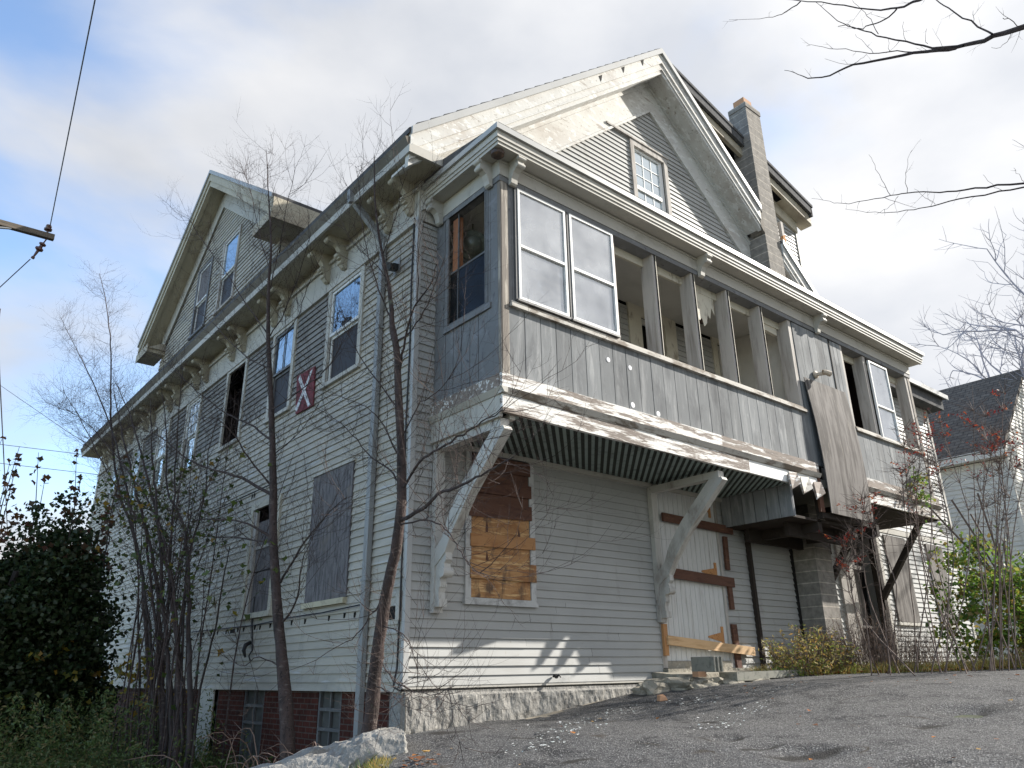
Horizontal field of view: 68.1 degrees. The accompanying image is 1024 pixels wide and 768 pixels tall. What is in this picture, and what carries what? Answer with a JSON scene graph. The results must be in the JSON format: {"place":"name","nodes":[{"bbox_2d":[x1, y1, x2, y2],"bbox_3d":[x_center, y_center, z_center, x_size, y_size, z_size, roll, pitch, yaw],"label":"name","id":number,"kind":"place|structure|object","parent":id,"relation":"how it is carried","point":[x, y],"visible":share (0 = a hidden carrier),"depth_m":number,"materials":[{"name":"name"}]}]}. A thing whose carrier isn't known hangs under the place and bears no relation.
{"place":"outdoors","nodes":[
{"label":"outdoors","id":0,"kind":"place"},
{"bbox_2d":[0,309,8,550],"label":"overhead wire","id":1,"kind":"object","parent":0,"point":[3,440],"visible":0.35,"depth_m":23.04,"materials":[{"name":"black metal"}]},
{"bbox_2d":[0,444,81,454],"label":"overhead wire","id":2,"kind":"object","parent":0,"point":[40,449],"visible":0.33,"depth_m":34.27,"materials":[{"name":"black metal"}]},
{"bbox_2d":[3,387,84,441],"bbox_3d":[-19.116,0.084,30.250,16.062,8.820,3.399,-11,-23,25],"label":"overhead wire","id":3,"kind":"object","parent":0,"point":[42,414],"visible":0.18,"depth_m":29.12,"materials":[{"name":"black metal"}]},
{"bbox_2d":[0,463,97,474],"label":"overhead wire","id":4,"kind":"object","parent":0,"point":[52,469],"visible":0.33,"depth_m":34.25,"materials":[{"name":"black metal"}]},
{"bbox_2d":[0,0,1023,630],"label":"sky","id":5,"kind":"structure","parent":0,"point":[162,83],"materials":[{"name":"blue"}]},
{"bbox_2d":[102,707,982,761],"bbox_3d":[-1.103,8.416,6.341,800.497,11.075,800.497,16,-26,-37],"label":"ground","id":6,"kind":"structure","parent":0,"point":[972,716],"depth_m":7.44,"materials":[{"name":"grey asphalt"}]},
{"bbox_2d":[0,219,54,258],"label":"utility pole","id":7,"kind":"object","parent":6,"relation":"on","point":[46,235],"visible":1,"depth_m":15.91,"materials":[{"name":"brown wood"}]},
{"bbox_2d":[0,259,30,286],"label":"overhead wire","id":8,"kind":"object","parent":7,"relation":"attached to","point":[14,273],"visible":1,"depth_m":16.18,"materials":[{"name":"black metal"}]},
{"bbox_2d":[50,0,95,225],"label":"overhead wire","id":9,"kind":"object","parent":7,"relation":"attached to","point":[74,104],"visible":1,"depth_m":12.67,"materials":[{"name":"black metal"}]},
{"bbox_2d":[0,436,147,766],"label":"dark bush","id":10,"kind":"object","parent":6,"relation":"on","point":[49,635],"visible":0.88,"depth_m":13.29,"materials":[{"name":"green plant"}]},
{"bbox_2d":[0,688,272,767],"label":"weeds","id":11,"kind":"object","parent":6,"relation":"on","point":[94,740],"visible":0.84,"depth_m":9.71,"materials":[{"name":"green plant"}]},
{"bbox_2d":[7,258,321,767],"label":"multi stem tree","id":12,"kind":"object","parent":6,"relation":"on","point":[169,707],"visible":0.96,"depth_m":11.33,"materials":[{"name":"brown plant"}]},
{"bbox_2d":[0,731,381,767],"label":"undergrowth","id":13,"kind":"object","parent":6,"relation":"on","point":[193,764],"visible":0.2,"depth_m":10.94,"materials":[{"name":"green plant"}]},
{"bbox_2d":[129,717,317,767],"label":"bramble","id":14,"kind":"object","parent":6,"relation":"on","point":[256,756],"visible":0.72,"depth_m":7.85,"materials":[{"name":"plant"}]},
{"bbox_2d":[92,105,439,759],"bbox_3d":[-5.197,0.030,12.628,2.580,11.951,12.164,14,-25,-34],"label":"bare tree","id":15,"kind":"object","parent":6,"relation":"on","point":[286,719],"visible":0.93,"depth_m":10.52,"materials":[{"name":"brown plant"}]},
{"bbox_2d":[251,727,407,767],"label":"granite boulder","id":16,"kind":"object","parent":6,"relation":"on","point":[344,754],"visible":0.84,"depth_m":7.16,"materials":[{"name":"grey stone"}]},
{"bbox_2d":[362,753,395,767],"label":"edge grass","id":17,"kind":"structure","parent":6,"relation":"on","point":[379,762],"depth_m":6.85,"materials":[{"name":"yellow plant"}]},
{"bbox_2d":[220,81,669,767],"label":"bare tree","id":18,"kind":"object","parent":6,"relation":"on","point":[376,663],"visible":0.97,"depth_m":7.71,"materials":[{"name":"brown plant"}]},
{"bbox_2d":[77,48,978,767],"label":"house","id":19,"kind":"structure","parent":6,"relation":"on","point":[751,400],"depth_m":11.39,"materials":[{"name":"white wood"}]},
{"bbox_2d":[100,463,131,521],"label":"window","id":20,"kind":"structure","parent":19,"relation":"in","point":[108,492],"depth_m":21.50,"materials":[{"name":"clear glass"}]},
{"bbox_2d":[122,440,156,508],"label":"window","id":21,"kind":"structure","parent":19,"relation":"in","point":[139,467],"depth_m":19.75,"materials":[{"name":"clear glass"}]},
{"bbox_2d":[148,419,185,493],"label":"window","id":22,"kind":"structure","parent":19,"relation":"in","point":[158,451],"depth_m":18.18,"materials":[{"name":"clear glass"}]},
{"bbox_2d":[176,393,202,477],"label":"window","id":23,"kind":"structure","parent":19,"relation":"in","point":[195,413],"depth_m":16.60,"materials":[{"name":"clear glass"}]},
{"bbox_2d":[187,256,221,340],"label":"window","id":24,"kind":"structure","parent":19,"relation":"in","point":[201,284],"depth_m":18.38,"materials":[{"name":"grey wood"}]},
{"bbox_2d":[208,689,218,759],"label":"basement window","id":25,"kind":"structure","parent":19,"relation":"in","point":[217,690],"depth_m":12.43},
{"bbox_2d":[212,224,242,316],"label":"window","id":26,"kind":"structure","parent":19,"relation":"in","point":[223,302],"depth_m":17.11,"materials":[{"name":"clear glass"}]},
{"bbox_2d":[216,357,254,452],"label":"window","id":27,"kind":"structure","parent":19,"relation":"in","point":[242,363],"depth_m":14.77,"materials":[{"name":"black glass"}]},
{"bbox_2d":[238,690,264,767],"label":"basement window","id":28,"kind":"structure","parent":19,"relation":"in","point":[256,711],"depth_m":11.27,"materials":[{"name":"grey glass"}]},
{"bbox_2d":[237,493,282,620],"bbox_3d":[-3.981,2.757,12.039,0.114,1.850,1.230,16,-26,-37],"label":"window","id":29,"kind":"structure","parent":19,"relation":"in","point":[262,600],"depth_m":12.09,"materials":[{"name":"grey wood"}]},
{"bbox_2d":[263,318,298,424],"bbox_3d":[-3.977,-0.216,13.126,0.120,1.680,1.020,16,-26,-37],"label":"window","id":30,"kind":"structure","parent":19,"relation":"in","point":[277,360],"depth_m":13.15,"materials":[{"name":"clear glass"}]},
{"bbox_2d":[295,366,315,413],"bbox_3d":[-3.313,0.104,12.112,0.030,0.700,0.700,16,-26,-37],"label":"danger sign","id":31,"kind":"object","parent":19,"relation":"attached to","point":[299,406],"visible":0.71,"depth_m":12.06,"materials":[{"name":"red metal"}]},
{"bbox_2d":[316,691,341,746],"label":"basement window","id":32,"kind":"structure","parent":19,"relation":"in","point":[328,721],"depth_m":9.58,"materials":[{"name":"grey glass"}]},
{"bbox_2d":[319,264,366,389],"bbox_3d":[-2.544,-0.853,11.514,0.120,1.680,1.200,16,-26,-37],"label":"window","id":33,"kind":"structure","parent":19,"relation":"in","point":[352,286],"depth_m":11.53,"materials":[{"name":"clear glass"}]},
{"bbox_2d":[443,189,490,334],"bbox_3d":[-0.539,-1.585,9.769,0.140,1.755,0.990,16,-26,-37],"label":"window","id":34,"kind":"structure","parent":19,"relation":"in","point":[481,295],"depth_m":9.67,"materials":[{"name":"glass"}]},
{"bbox_2d":[463,224,484,259],"bbox_3d":[-0.550,-1.992,10.423,0.328,0.591,0.315,16,-26,-37],"label":"hanging dome lamp","id":35,"kind":"object","parent":19,"relation":"hanging from","point":[476,240],"visible":0.79,"depth_m":10.35,"materials":[{"name":"metal"}]},
{"bbox_2d":[462,450,538,607],"bbox_3d":[-0.141,1.844,9.748,1.170,1.950,0.066,16,-26,-37],"label":"window","id":36,"kind":"structure","parent":19,"relation":"in","point":[475,585],"depth_m":9.69,"materials":[{"name":"brown wood"}]},
{"bbox_2d":[513,188,570,319],"bbox_3d":[0.377,-1.660,9.644,0.880,1.610,0.060,16,-26,-37],"label":"storm window","id":37,"kind":"structure","parent":19,"relation":"in","point":[540,250],"depth_m":9.63,"materials":[{"name":"clear glass"}]},
{"bbox_2d":[565,212,620,338],"bbox_3d":[1.084,-1.462,10.194,0.895,1.610,0.060,16,-26,-37],"label":"storm window","id":38,"kind":"structure","parent":19,"relation":"in","point":[590,252],"depth_m":10.18,"materials":[{"name":"clear glass"}]},
{"bbox_2d":[606,121,671,214],"bbox_3d":[2.420,-3.951,14.331,1.770,1.565,0.100,16,-26,-37],"label":"window","id":39,"kind":"structure","parent":19,"relation":"in","point":[647,178],"depth_m":14.59,"materials":[{"name":"clear glass"}]},
{"bbox_2d":[626,302,678,360],"bbox_3d":[2.369,0.069,12.907,1.260,3.040,0.340,16,-26,-37],"label":"inner doorway","id":40,"kind":"structure","parent":19,"relation":"in","point":[637,335],"depth_m":13.13,"materials":[{"name":"paint"}]},
{"bbox_2d":[655,484,729,660],"bbox_3d":[2.819,2.965,12.002,1.560,2.670,0.052,16,-26,-37],"label":"door","id":41,"kind":"structure","parent":19,"relation":"in","point":[696,608],"depth_m":11.97,"materials":[{"name":"white wood"}]},
{"bbox_2d":[710,337,722,376],"bbox_3d":[4.002,0.518,14.015,0.620,2.940,0.100,16,-26,-37],"label":"inner doorway","id":42,"kind":"structure","parent":19,"relation":"in","point":[717,363],"depth_m":14.25,"materials":[{"name":"paint"}]},
{"bbox_2d":[819,467,825,480],"bbox_3d":[6.390,1.415,15.993,0.900,2.600,0.280,16,-26,-37],"label":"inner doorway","id":43,"kind":"structure","parent":19,"relation":"in","point":[821,470],"depth_m":15.71,"materials":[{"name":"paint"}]},
{"bbox_2d":[852,547,878,666],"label":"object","id":44,"kind":"structure","parent":19,"relation":"in","point":[863,579],"depth_m":15.90,"materials":[{"name":"brown wood"}]},
{"bbox_2d":[866,360,901,442],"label":"storm window","id":45,"kind":"structure","parent":19,"relation":"in","point":[884,405],"depth_m":15.11,"materials":[{"name":"clear glass"}]},
{"bbox_2d":[631,681,670,694],"bbox_3d":[1.887,4.123,10.109,0.560,0.304,0.378,16,-26,-37],"label":"loose stone","id":46,"kind":"object","parent":6,"relation":"on","point":[649,688],"visible":0.51,"depth_m":9.98,"materials":[{"name":"grey stone"}]},
{"bbox_2d":[755,623,867,675],"bbox_3d":[4.749,4.311,12.212,2.159,0.913,1.520,16,-26,-37],"label":"goldenrod","id":47,"kind":"object","parent":6,"relation":"on","point":[806,656],"visible":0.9,"depth_m":11.97,"materials":[{"name":"green plant"}]},
{"bbox_2d":[818,480,915,675],"bbox_3d":[5.174,2.773,11.253,2.170,3.146,1.090,16,-26,-37],"label":"bare shrub","id":48,"kind":"object","parent":6,"relation":"on","point":[849,535],"visible":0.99,"depth_m":11.38,"materials":[{"name":"red plant"}]},
{"bbox_2d":[812,599,932,672],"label":"dead weeds","id":49,"kind":"object","parent":6,"relation":"on","point":[884,650],"visible":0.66,"depth_m":12.69,"materials":[{"name":"brown plant"}]},
{"bbox_2d":[722,0,1023,221],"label":"overhanging tree","id":50,"kind":"object","parent":6,"relation":"on","point":[980,41],"visible":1,"depth_m":5.71,"materials":[{"name":"brown plant"}]},
{"bbox_2d":[746,654,1021,675],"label":"dry grass","id":51,"kind":"structure","parent":6,"relation":"on","point":[951,665],"depth_m":12.11,"materials":[{"name":"brown plant"}]},
{"bbox_2d":[880,404,982,673],"bbox_3d":[6.630,2.374,11.841,1.669,4.172,1.415,16,-26,-37],"label":"sumac","id":52,"kind":"object","parent":6,"relation":"on","point":[907,471],"visible":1,"depth_m":11.93,"materials":[{"name":"red plant"}]},
{"bbox_2d":[890,621,989,664],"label":"dry weeds","id":53,"kind":"object","parent":6,"relation":"on","point":[933,653],"visible":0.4,"depth_m":13.80,"materials":[{"name":"brown plant"}]},
{"bbox_2d":[905,466,1023,666],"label":"green shrub","id":54,"kind":"object","parent":6,"relation":"on","point":[973,612],"visible":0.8,"depth_m":13.38,"materials":[{"name":"green plant"}]},
{"bbox_2d":[907,206,1023,397],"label":"distant tree","id":55,"kind":"object","parent":6,"relation":"on","point":[1003,328],"visible":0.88,"depth_m":27.07,"materials":[{"name":"plant"}]},
{"bbox_2d":[928,369,1023,659],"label":"neighbour house","id":56,"kind":"structure","parent":6,"relation":"on","point":[962,393],"depth_m":22.96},
{"bbox_2d":[945,375,1023,670],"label":"sumac","id":57,"kind":"object","parent":6,"relation":"on","point":[992,447],"visible":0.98,"depth_m":11.71,"materials":[{"name":"red plant"}]},
{"bbox_2d":[984,645,1023,668],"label":"goldenrod","id":58,"kind":"object","parent":6,"relation":"on","point":[1022,660],"visible":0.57,"depth_m":12.14,"materials":[{"name":"green plant"}]},
{"bbox_2d":[526,699,606,718],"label":"verge","id":59,"kind":"structure","parent":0,"point":[551,713],"depth_m":9.29,"materials":[{"name":"grey concrete"}]},
{"bbox_2d":[644,668,811,690],"bbox_3d":[3.254,4.395,11.153,3.112,0.399,0.962,16,-26,-37],"label":"doorstep","id":60,"kind":"object","parent":59,"relation":"on","point":[679,679],"visible":0.47,"depth_m":10.61,"materials":[{"name":"stone"}]},
{"bbox_2d":[692,671,706,676],"bbox_3d":[2.574,3.986,10.399,0.180,0.070,0.100,16,-26,-37],"label":"brick","id":61,"kind":"object","parent":60,"relation":"on","point":[699,674],"visible":1,"depth_m":10.36,"materials":[{"name":"brick"}]},
{"bbox_2d":[691,656,723,671],"bbox_3d":[2.713,3.901,10.534,0.200,0.200,0.390,16,-26,-37],"label":"cinder block","id":62,"kind":"object","parent":60,"relation":"on","point":[711,664],"depth_m":10.44,"materials":[{"name":"concrete"}]},
{"bbox_2d":[750,659,812,676],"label":"green weeds","id":63,"kind":"object","parent":59,"relation":"on","point":[800,670],"visible":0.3,"depth_m":11.58,"materials":[{"name":"green plant"}]},
{"bbox_2d":[379,668,1023,767],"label":"driveway","id":64,"kind":"structure","parent":0,"point":[874,720],"depth_m":7.22,"materials":[{"name":"grey asphalt"}]},
{"bbox_2d":[502,682,799,755],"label":"paint chips","id":65,"kind":"object","parent":64,"relation":"on","point":[630,707],"visible":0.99,"depth_m":7.80,"materials":[{"name":"white paint"}]},
{"bbox_2d":[657,694,666,700],"bbox_3d":[1.857,3.884,9.374,0.123,0.082,0.078,9,-23,-24],"label":"brick fragment","id":66,"kind":"object","parent":64,"relation":"on","point":[661,697],"visible":1,"depth_m":9.35,"materials":[{"name":"brick"}]},
{"bbox_2d":[393,666,1018,767],"bbox_3d":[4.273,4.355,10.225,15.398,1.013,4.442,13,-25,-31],"label":"fallen leaves","id":67,"kind":"object","parent":64,"relation":"on","point":[419,757],"visible":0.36,"depth_m":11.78,"materials":[{"name":"brown plant"}]}
]}

